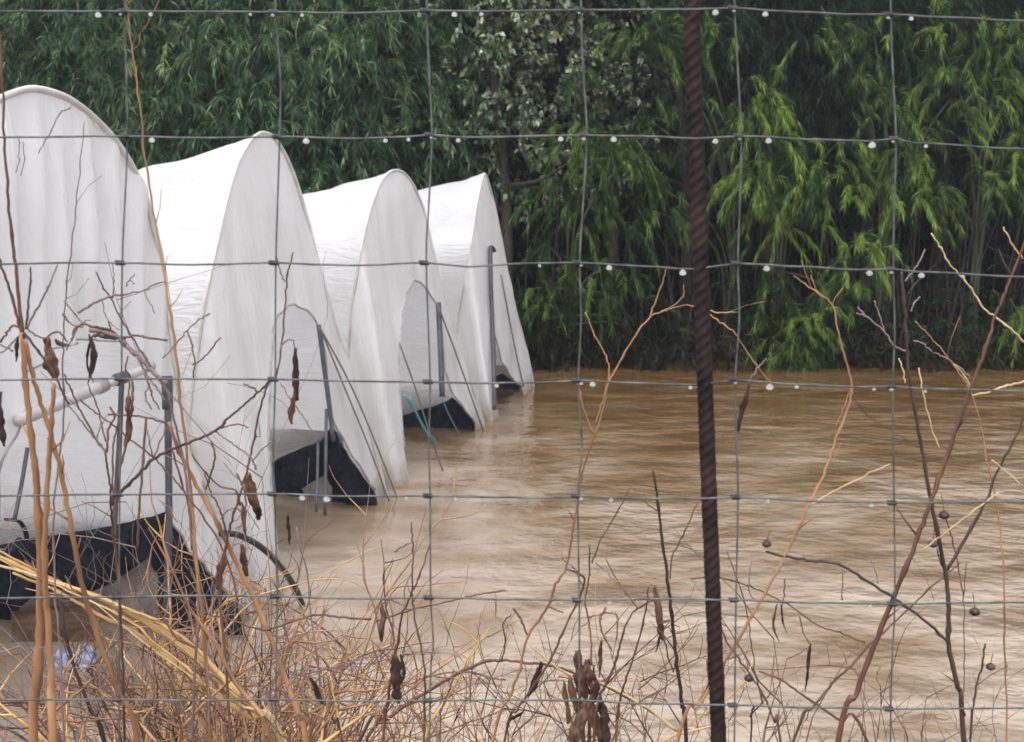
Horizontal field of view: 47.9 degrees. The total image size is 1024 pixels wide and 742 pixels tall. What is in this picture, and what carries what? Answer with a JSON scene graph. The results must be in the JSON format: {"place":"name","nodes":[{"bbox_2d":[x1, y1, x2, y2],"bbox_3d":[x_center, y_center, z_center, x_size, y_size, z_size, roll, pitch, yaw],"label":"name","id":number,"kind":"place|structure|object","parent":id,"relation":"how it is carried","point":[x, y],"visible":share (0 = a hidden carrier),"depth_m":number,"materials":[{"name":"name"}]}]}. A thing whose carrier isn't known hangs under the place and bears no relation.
{"place":"outdoors","nodes":[
{"label":"outdoors","id":0,"kind":"place"},
{"bbox_2d":[56,598,75,605],"bbox_3d":[-2.522,1.314,6.522,0.141,0.064,0.046,0,7,0],"label":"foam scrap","id":1,"kind":"object","parent":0,"point":[66,603],"visible":0.41,"depth_m":6.52,"materials":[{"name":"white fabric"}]},
{"bbox_2d":[0,360,1023,741],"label":"water","id":2,"kind":"structure","parent":0,"point":[528,444],"depth_m":7.71,"materials":[{"name":"brown liquid"}]},
{"bbox_2d":[10,604,93,641],"bbox_3d":[-2.419,1.406,6.082,0.430,0.363,0.048,0,7,0],"label":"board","id":3,"kind":"object","parent":2,"relation":"in","point":[22,617],"visible":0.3,"depth_m":6.06,"materials":[{"name":"grey wood"}]},
{"bbox_2d":[46,644,96,672],"bbox_3d":[-2.188,1.436,5.724,0.230,0.130,0.148,-2,8,-12],"label":"rag","id":4,"kind":"object","parent":2,"relation":"on","point":[86,657],"visible":0.44,"depth_m":5.74,"materials":[{"name":"fabric"}]},
{"bbox_2d":[0,85,253,623],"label":"polytunnel","id":5,"kind":"structure","parent":2,"relation":"in","point":[42,190],"depth_m":5.30,"materials":[{"name":"plastic"}]},
{"bbox_2d":[0,512,245,635],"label":"black cloth","id":6,"kind":"object","parent":5,"relation":"hanging from","point":[63,566],"visible":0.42,"depth_m":6.19,"materials":[{"name":"black fabric"}]},
{"bbox_2d":[219,530,304,604],"bbox_3d":[-1.427,1.201,6.381,0.752,0.775,0.332,-5,9,-34],"label":"hose","id":7,"kind":"object","parent":5,"relation":"attached to","point":[263,549],"visible":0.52,"depth_m":6.32,"materials":[{"name":"black rubber"}]},
{"bbox_2d":[138,131,396,605],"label":"polytunnel","id":8,"kind":"structure","parent":2,"relation":"in","point":[218,205],"depth_m":7.07,"materials":[{"name":"plastic"}]},
{"bbox_2d":[272,428,376,505],"bbox_3d":[-1.477,0.729,9.045,0.867,0.657,0.120,2,8,13],"label":"black cloth","id":9,"kind":"object","parent":8,"relation":"hanging from","point":[293,474],"visible":0.81,"depth_m":9.05,"materials":[{"name":"black fabric"}]},
{"bbox_2d":[302,169,484,485],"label":"polytunnel","id":10,"kind":"structure","parent":2,"relation":"in","point":[380,312],"depth_m":9.96,"materials":[{"name":"plastic"}]},
{"bbox_2d":[402,398,474,429],"bbox_3d":[-0.836,0.471,12.359,0.917,0.413,0.113,2,8,13],"label":"black cloth","id":11,"kind":"object","parent":10,"relation":"on","point":[459,415],"visible":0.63,"depth_m":12.33,"materials":[{"name":"black fabric"}]},
{"bbox_2d":[418,173,534,420],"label":"polytunnel","id":12,"kind":"structure","parent":2,"relation":"in","point":[464,226],"depth_m":13.00,"materials":[{"name":"plastic"}]},
{"bbox_2d":[496,373,519,388],"bbox_3d":[-0.098,0.198,15.320,0.410,0.333,0.092,1,8,11],"label":"black cloth","id":13,"kind":"object","parent":12,"relation":"hanging from","point":[501,377],"visible":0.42,"depth_m":15.32,"materials":[{"name":"black fabric"}]},
{"bbox_2d":[273,520,889,741],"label":"grass tangle","id":14,"kind":"object","parent":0,"point":[645,730],"depth_m":2.20,"materials":[{"name":"brown plant"}]},
{"bbox_2d":[737,358,766,431],"bbox_3d":[0.257,0.026,1.230,0.031,0.081,0.016,0,7,0],"label":"dead weed","id":15,"kind":"object","parent":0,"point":[743,405],"visible":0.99,"depth_m":1.23,"materials":[{"name":"brown plant"}]},
{"bbox_2d":[514,241,1023,362],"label":"bank","id":16,"kind":"structure","parent":0,"point":[663,354],"depth_m":19.69,"materials":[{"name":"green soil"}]},
{"bbox_2d":[0,2,48,91],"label":"willow tree","id":17,"kind":"object","parent":16,"relation":"on","point":[21,51],"visible":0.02,"depth_m":18.67,"materials":[{"name":"green plant"}]},
{"bbox_2d":[0,0,133,93],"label":"shrub","id":18,"kind":"object","parent":16,"relation":"on","point":[15,54],"visible":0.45,"depth_m":17.69,"materials":[{"name":"green plant"}]},
{"bbox_2d":[3,0,166,134],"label":"dark tree","id":19,"kind":"object","parent":16,"relation":"on","point":[57,59],"depth_m":20.41,"materials":[{"name":"green plant"}]},
{"bbox_2d":[0,0,177,166],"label":"willow tree","id":20,"kind":"object","parent":16,"relation":"on","point":[20,67],"visible":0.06,"depth_m":18.16,"materials":[{"name":"green plant"}]},
{"bbox_2d":[9,0,212,154],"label":"dark tree","id":21,"kind":"object","parent":16,"relation":"on","point":[113,49],"depth_m":21.75,"materials":[{"name":"green plant"}]},
{"bbox_2d":[0,0,260,168],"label":"willow tree","id":22,"kind":"object","parent":16,"relation":"on","point":[71,21],"visible":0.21,"depth_m":17.34,"materials":[{"name":"green plant"}]},
{"bbox_2d":[43,4,267,169],"bbox_3d":[-5.423,-2.719,17.726,3.349,5.740,1.807,-2,8,-15],"label":"shrub","id":23,"kind":"object","parent":16,"relation":"on","point":[166,53],"visible":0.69,"depth_m":17.48,"materials":[{"name":"green plant"}]},
{"bbox_2d":[55,0,298,162],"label":"dark tree","id":24,"kind":"object","parent":16,"relation":"on","point":[179,67],"visible":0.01,"depth_m":19.77,"materials":[{"name":"green plant"}]},
{"bbox_2d":[49,0,362,190],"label":"willow tree","id":25,"kind":"object","parent":16,"relation":"on","point":[179,5],"visible":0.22,"depth_m":17.82,"materials":[{"name":"green plant"}]},
{"bbox_2d":[176,0,416,193],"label":"dark tree","id":26,"kind":"object","parent":16,"relation":"on","point":[318,88],"visible":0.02,"depth_m":20.85,"materials":[{"name":"green plant"}]},
{"bbox_2d":[194,0,425,184],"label":"shrub","id":27,"kind":"object","parent":16,"relation":"on","point":[329,133],"visible":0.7,"depth_m":17.46,"materials":[{"name":"green plant"}]},
{"bbox_2d":[163,0,467,193],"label":"willow tree","id":28,"kind":"object","parent":16,"relation":"on","point":[242,24],"visible":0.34,"depth_m":17.55,"materials":[{"name":"green plant"}]},
{"bbox_2d":[281,0,514,277],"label":"dark tree","id":29,"kind":"object","parent":16,"relation":"on","point":[415,100],"visible":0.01,"depth_m":21.26,"materials":[{"name":"green plant"}]},
{"bbox_2d":[260,0,543,225],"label":"willow tree","id":30,"kind":"object","parent":16,"relation":"on","point":[398,24],"visible":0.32,"depth_m":18.12,"materials":[{"name":"green plant"}]},
{"bbox_2d":[352,0,623,334],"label":"dark tree","id":31,"kind":"object","parent":16,"relation":"on","point":[520,247],"visible":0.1,"depth_m":20.43,"materials":[{"name":"green plant"}]},
{"bbox_2d":[388,0,607,287],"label":"poplar tree","id":32,"kind":"object","parent":16,"relation":"on","point":[527,23],"visible":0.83,"depth_m":18.15,"materials":[{"name":"green plant"}]},
{"bbox_2d":[401,0,620,286],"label":"dark tree","id":33,"kind":"object","parent":16,"relation":"on","point":[537,129],"depth_m":24.02,"materials":[{"name":"green plant"}]},
{"bbox_2d":[444,0,711,321],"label":"dark tree","id":34,"kind":"object","parent":16,"relation":"on","point":[561,45],"visible":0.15,"depth_m":20.98,"materials":[{"name":"green plant"}]},
{"bbox_2d":[501,58,674,357],"bbox_3d":[1.112,-2.190,17.304,2.659,4.820,2.093,2,8,17],"label":"bamboo","id":35,"kind":"object","parent":16,"relation":"on","point":[573,203],"visible":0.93,"depth_m":17.07,"materials":[{"name":"green plant"}]},
{"bbox_2d":[516,282,666,372],"bbox_3d":[1.093,-0.427,17.585,2.471,1.880,1.262,-3,8,-25],"label":"bamboo","id":36,"kind":"object","parent":16,"relation":"on","point":[534,335],"visible":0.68,"depth_m":17.24,"materials":[{"name":"green plant"}]},
{"bbox_2d":[499,0,711,301],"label":"dark tree","id":37,"kind":"object","parent":16,"relation":"on","point":[646,197],"depth_m":24.90,"materials":[{"name":"green plant"}]},
{"bbox_2d":[514,0,709,332],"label":"poplar tree","id":38,"kind":"object","parent":16,"relation":"on","point":[614,69],"visible":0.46,"depth_m":19.05,"materials":[{"name":"green plant"}]},
{"bbox_2d":[588,6,741,351],"bbox_3d":[2.425,-2.638,17.505,2.618,5.624,2.319,0,7,0],"label":"bamboo","id":39,"kind":"object","parent":16,"relation":"on","point":[709,33],"visible":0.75,"depth_m":16.98,"materials":[{"name":"green plant"}]},
{"bbox_2d":[309,149,1023,365],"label":"cane thicket","id":40,"kind":"object","parent":16,"relation":"on","point":[899,300],"visible":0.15,"depth_m":18.74,"materials":[{"name":"green plant"}]},
{"bbox_2d":[556,0,786,320],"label":"dark tree","id":41,"kind":"object","parent":16,"relation":"on","point":[671,249],"visible":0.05,"depth_m":21.79,"materials":[{"name":"green plant"}]},
{"bbox_2d":[544,0,834,349],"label":"feathery tree","id":42,"kind":"object","parent":16,"relation":"on","point":[679,102],"visible":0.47,"depth_m":18.57,"materials":[{"name":"green plant"}]},
{"bbox_2d":[593,1,833,300],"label":"dark tree","id":43,"kind":"object","parent":16,"relation":"on","point":[723,197],"visible":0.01,"depth_m":24.60,"materials":[{"name":"green plant"}]},
{"bbox_2d":[639,0,895,334],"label":"feathery tree","id":44,"kind":"object","parent":16,"relation":"on","point":[804,90],"visible":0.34,"depth_m":18.79,"materials":[{"name":"green plant"}]},
{"bbox_2d":[513,242,1023,369],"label":"undergrowth","id":45,"kind":"object","parent":16,"relation":"on","point":[746,313],"visible":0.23,"depth_m":18.25,"materials":[{"name":"green plant"}]},
{"bbox_2d":[522,322,1023,373],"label":"waterside weeds","id":46,"kind":"object","parent":16,"relation":"on","point":[657,362],"visible":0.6,"depth_m":17.28,"materials":[{"name":"green plant"}]},
{"bbox_2d":[640,0,934,328],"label":"dark tree","id":47,"kind":"object","parent":16,"relation":"on","point":[792,260],"visible":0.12,"depth_m":20.54,"materials":[{"name":"green plant"}]},
{"bbox_2d":[706,62,882,353],"bbox_3d":[4.053,-2.166,17.182,2.186,4.818,2.569,-7,10,-43],"label":"bamboo","id":48,"kind":"object","parent":16,"relation":"on","point":[813,188],"visible":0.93,"depth_m":17.09,"materials":[{"name":"green plant"}]},
{"bbox_2d":[735,266,872,371],"bbox_3d":[4.419,-0.473,17.502,2.073,2.296,1.711,1,8,10],"label":"bamboo","id":49,"kind":"object","parent":16,"relation":"on","point":[786,328],"visible":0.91,"depth_m":17.26,"materials":[{"name":"green plant"}]},
{"bbox_2d":[726,4,927,301],"bbox_3d":[6.670,-7.267,25.411,5.568,13.606,6.934,0,7,0],"label":"dark tree","id":50,"kind":"object","parent":16,"relation":"on","point":[832,212],"depth_m":24.91,"materials":[{"name":"green plant"}]},
{"bbox_2d":[715,0,989,326],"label":"dark tree","id":51,"kind":"object","parent":16,"relation":"on","point":[903,229],"visible":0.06,"depth_m":21.13,"materials":[{"name":"green plant"}]},
{"bbox_2d":[735,0,1021,349],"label":"feathery tree","id":52,"kind":"object","parent":16,"relation":"on","point":[867,134],"visible":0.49,"depth_m":18.46,"materials":[{"name":"green plant"}]},
{"bbox_2d":[770,6,998,356],"bbox_3d":[5.695,-2.568,17.055,3.338,5.627,2.078,-4,8,-26],"label":"bamboo","id":53,"kind":"object","parent":16,"relation":"on","point":[880,256],"visible":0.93,"depth_m":17.04,"materials":[{"name":"green plant"}]},
{"bbox_2d":[809,0,1022,303],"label":"dark tree","id":54,"kind":"object","parent":16,"relation":"on","point":[954,214],"visible":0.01,"depth_m":24.57,"materials":[{"name":"green plant"}]},
{"bbox_2d":[824,0,1022,319],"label":"dark tree","id":55,"kind":"object","parent":16,"relation":"on","point":[926,266],"visible":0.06,"depth_m":21.74,"materials":[{"name":"green plant"}]},
{"bbox_2d":[829,0,1023,343],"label":"feathery tree","id":56,"kind":"object","parent":16,"relation":"on","point":[937,105],"visible":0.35,"depth_m":18.96,"materials":[{"name":"green plant"}]},
{"bbox_2d":[907,0,1023,353],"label":"bamboo","id":57,"kind":"object","parent":16,"relation":"on","point":[1006,82],"visible":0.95,"depth_m":17.24,"materials":[{"name":"green plant"}]},
{"bbox_2d":[915,0,1023,322],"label":"dark tree","id":58,"kind":"object","parent":16,"relation":"on","point":[1003,247],"visible":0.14,"depth_m":20.97,"materials":[{"name":"green plant"}]},
{"bbox_2d":[918,146,1022,294],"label":"dark tree","id":59,"kind":"object","parent":16,"relation":"on","point":[992,259],"depth_m":25.45,"materials":[{"name":"green plant"}]},
{"bbox_2d":[918,0,1023,298],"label":"feathery tree","id":60,"kind":"object","parent":16,"relation":"on","point":[1003,166],"visible":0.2,"depth_m":19.03,"materials":[{"name":"green plant"}]},
{"bbox_2d":[971,298,1023,370],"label":"bamboo","id":61,"kind":"object","parent":16,"relation":"on","point":[1015,318],"visible":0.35,"depth_m":17.30,"materials":[{"name":"green plant"}]},
{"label":"near bank","id":62,"kind":"structure","parent":0,"visible":0},
{"bbox_2d":[15,107,101,741],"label":"dead weed","id":63,"kind":"object","parent":62,"relation":"on","point":[51,358],"visible":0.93,"depth_m":1.29,"materials":[{"name":"red plant"}]},
{"bbox_2d":[0,31,140,741],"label":"dead weed","id":64,"kind":"object","parent":62,"relation":"on","point":[43,617],"visible":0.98,"depth_m":1.27,"materials":[{"name":"brown plant"}]},
{"bbox_2d":[58,595,106,741],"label":"dead stick","id":65,"kind":"object","parent":62,"relation":"on","point":[98,722],"visible":0.84,"depth_m":1.77,"materials":[{"name":"brown wood"}]},
{"bbox_2d":[62,264,205,741],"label":"dead weed","id":66,"kind":"object","parent":62,"relation":"on","point":[108,333],"visible":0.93,"depth_m":1.35,"materials":[{"name":"brown plant"}]},
{"bbox_2d":[0,535,287,741],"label":"dry reed","id":67,"kind":"object","parent":62,"relation":"on","point":[165,654],"visible":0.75,"depth_m":1.62,"materials":[{"name":"plant"}]},
{"bbox_2d":[41,372,268,741],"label":"dead weed","id":68,"kind":"object","parent":62,"relation":"on","point":[129,408],"visible":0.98,"depth_m":1.32,"materials":[{"name":"red plant"}]},
{"bbox_2d":[126,0,226,741],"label":"dead weed","id":69,"kind":"object","parent":62,"relation":"on","point":[197,581],"visible":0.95,"depth_m":1.37,"materials":[{"name":"brown plant"}]},
{"bbox_2d":[0,244,467,741],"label":"upright twig tangle","id":70,"kind":"object","parent":62,"relation":"on","point":[281,706],"visible":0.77,"depth_m":1.63,"materials":[{"name":"brown plant"}]},
{"bbox_2d":[162,252,318,741],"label":"dead weed","id":71,"kind":"object","parent":62,"relation":"on","point":[294,398],"visible":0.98,"depth_m":1.33,"materials":[{"name":"brown plant"}]},
{"bbox_2d":[0,448,529,741],"bbox_3d":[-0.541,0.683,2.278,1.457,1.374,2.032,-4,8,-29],"label":"twig tangle","id":72,"kind":"object","parent":62,"relation":"on","point":[221,707],"visible":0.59,"depth_m":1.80,"materials":[{"name":"brown plant"}]},
{"bbox_2d":[0,643,571,741],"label":"bottom twig tangle","id":73,"kind":"object","parent":62,"relation":"on","point":[279,721],"visible":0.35,"depth_m":2.01,"materials":[{"name":"brown plant"}]},
{"bbox_2d":[275,527,346,741],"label":"thin stem","id":74,"kind":"object","parent":62,"relation":"on","point":[300,549],"visible":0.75,"depth_m":1.66,"materials":[{"name":"brown plant"}]},
{"bbox_2d":[165,421,504,741],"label":"dead weed","id":75,"kind":"object","parent":62,"relation":"on","point":[250,487],"visible":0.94,"depth_m":1.50,"materials":[{"name":"red plant"}]},
{"bbox_2d":[289,502,442,741],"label":"dead weed","id":76,"kind":"object","parent":62,"relation":"on","point":[396,679],"visible":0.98,"depth_m":1.35,"materials":[{"name":"red plant"}]},
{"bbox_2d":[0,493,752,741],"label":"golden grass tangle","id":77,"kind":"object","parent":62,"relation":"on","point":[41,738],"visible":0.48,"depth_m":1.94,"materials":[{"name":"brown plant"}]},
{"bbox_2d":[358,614,678,741],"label":"dead weed","id":78,"kind":"object","parent":62,"relation":"on","point":[534,679],"visible":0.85,"depth_m":1.49,"materials":[{"name":"plant"}]},
{"bbox_2d":[306,540,738,741],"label":"dry grass tangle","id":79,"kind":"object","parent":62,"relation":"on","point":[464,721],"visible":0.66,"depth_m":1.95,"materials":[{"name":"brown plant"}]},
{"bbox_2d":[562,650,610,741],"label":"dead leaf clump","id":80,"kind":"object","parent":62,"relation":"on","point":[588,678],"visible":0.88,"depth_m":1.46,"materials":[{"name":"brown plant"}]},
{"bbox_2d":[492,269,770,741],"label":"dead weed","id":81,"kind":"object","parent":62,"relation":"on","point":[547,606],"visible":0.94,"depth_m":1.41,"materials":[{"name":"brown plant"}]},
{"bbox_2d":[584,499,732,741],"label":"dead weed","id":82,"kind":"object","parent":62,"relation":"on","point":[659,613],"visible":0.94,"depth_m":1.41,"materials":[{"name":"red plant"}]},
{"bbox_2d":[633,470,687,741],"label":"bare stem","id":83,"kind":"object","parent":62,"relation":"on","point":[676,666],"visible":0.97,"depth_m":1.36,"materials":[{"name":"brown plant"}]},
{"bbox_2d":[682,0,726,741],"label":"rebar post","id":84,"kind":"object","parent":62,"relation":"on","point":[698,217],"visible":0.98,"depth_m":1.14,"materials":[{"name":"brown metal"}]},
{"bbox_2d":[0,0,1023,741],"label":"wire fence","id":85,"kind":"object","parent":84,"relation":"attached to","point":[276,596],"visible":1,"depth_m":1.14,"materials":[{"name":"grey metal"}]},
{"bbox_2d":[303,138,308,143],"bbox_3d":[-0.200,-0.223,1.117,0.006,0.006,0.006,0,7,0],"label":"raindrop","id":86,"kind":"object","parent":85,"relation":"attached to","point":[305,140],"visible":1,"depth_m":1.11,"materials":[{"name":"white liquid"}]},
{"bbox_2d":[323,496,329,501],"bbox_3d":[-0.187,0.129,1.162,0.007,0.006,0.006,0,7,0],"label":"raindrop","id":87,"kind":"object","parent":85,"relation":"attached to","point":[326,499],"visible":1,"depth_m":1.16,"materials":[{"name":"white liquid"}]},
{"bbox_2d":[679,269,685,274],"bbox_3d":[0.165,-0.095,1.111,0.007,0.006,0.006,0,7,0],"label":"raindrop","id":88,"kind":"object","parent":85,"relation":"attached to","point":[682,272],"visible":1,"depth_m":1.11,"materials":[{"name":"white liquid"}]},
{"bbox_2d":[712,9,718,14],"bbox_3d":[0.190,-0.336,1.079,0.006,0.006,0.006,0,7,0],"label":"raindrop","id":89,"kind":"object","parent":85,"relation":"attached to","point":[715,12],"visible":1,"depth_m":1.08,"materials":[{"name":"white liquid"}]},
{"bbox_2d":[766,384,772,389],"bbox_3d":[0.252,0.015,1.124,0.007,0.006,0.006,0,7,0],"label":"raindrop","id":90,"kind":"object","parent":85,"relation":"attached to","point":[769,386],"visible":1,"depth_m":1.12,"materials":[{"name":"white liquid"}]},
{"bbox_2d":[868,142,875,147],"bbox_3d":[0.343,-0.215,1.097,0.007,0.006,0.006,0,7,0],"label":"raindrop","id":91,"kind":"object","parent":85,"relation":"attached to","point":[872,145],"visible":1,"depth_m":1.09,"materials":[{"name":"white liquid"}]},
{"bbox_2d":[570,558,1023,741],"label":"thin twig tangle","id":92,"kind":"object","parent":62,"relation":"on","point":[904,726],"visible":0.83,"depth_m":2.14,"materials":[{"name":"brown plant"}]},
{"bbox_2d":[675,260,949,741],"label":"dead weed","id":93,"kind":"object","parent":62,"relation":"on","point":[767,543],"visible":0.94,"depth_m":1.24,"materials":[{"name":"plant"}]},
{"bbox_2d":[691,550,959,741],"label":"dead weed","id":94,"kind":"object","parent":62,"relation":"on","point":[775,719],"visible":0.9,"depth_m":1.40,"materials":[{"name":"brown plant"}]},
{"bbox_2d":[835,242,1023,741],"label":"dead weed","id":95,"kind":"object","parent":62,"relation":"on","point":[880,629],"visible":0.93,"depth_m":1.27,"materials":[{"name":"plant"}]},
{"bbox_2d":[856,227,1023,741],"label":"dead weed","id":96,"kind":"object","parent":62,"relation":"on","point":[947,357],"visible":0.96,"depth_m":1.51,"materials":[{"name":"plant"}]},
{"bbox_2d":[900,264,1023,741],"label":"dead weed","id":97,"kind":"object","parent":62,"relation":"on","point":[974,610],"visible":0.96,"depth_m":1.32,"materials":[{"name":"brown plant"}]}
]}

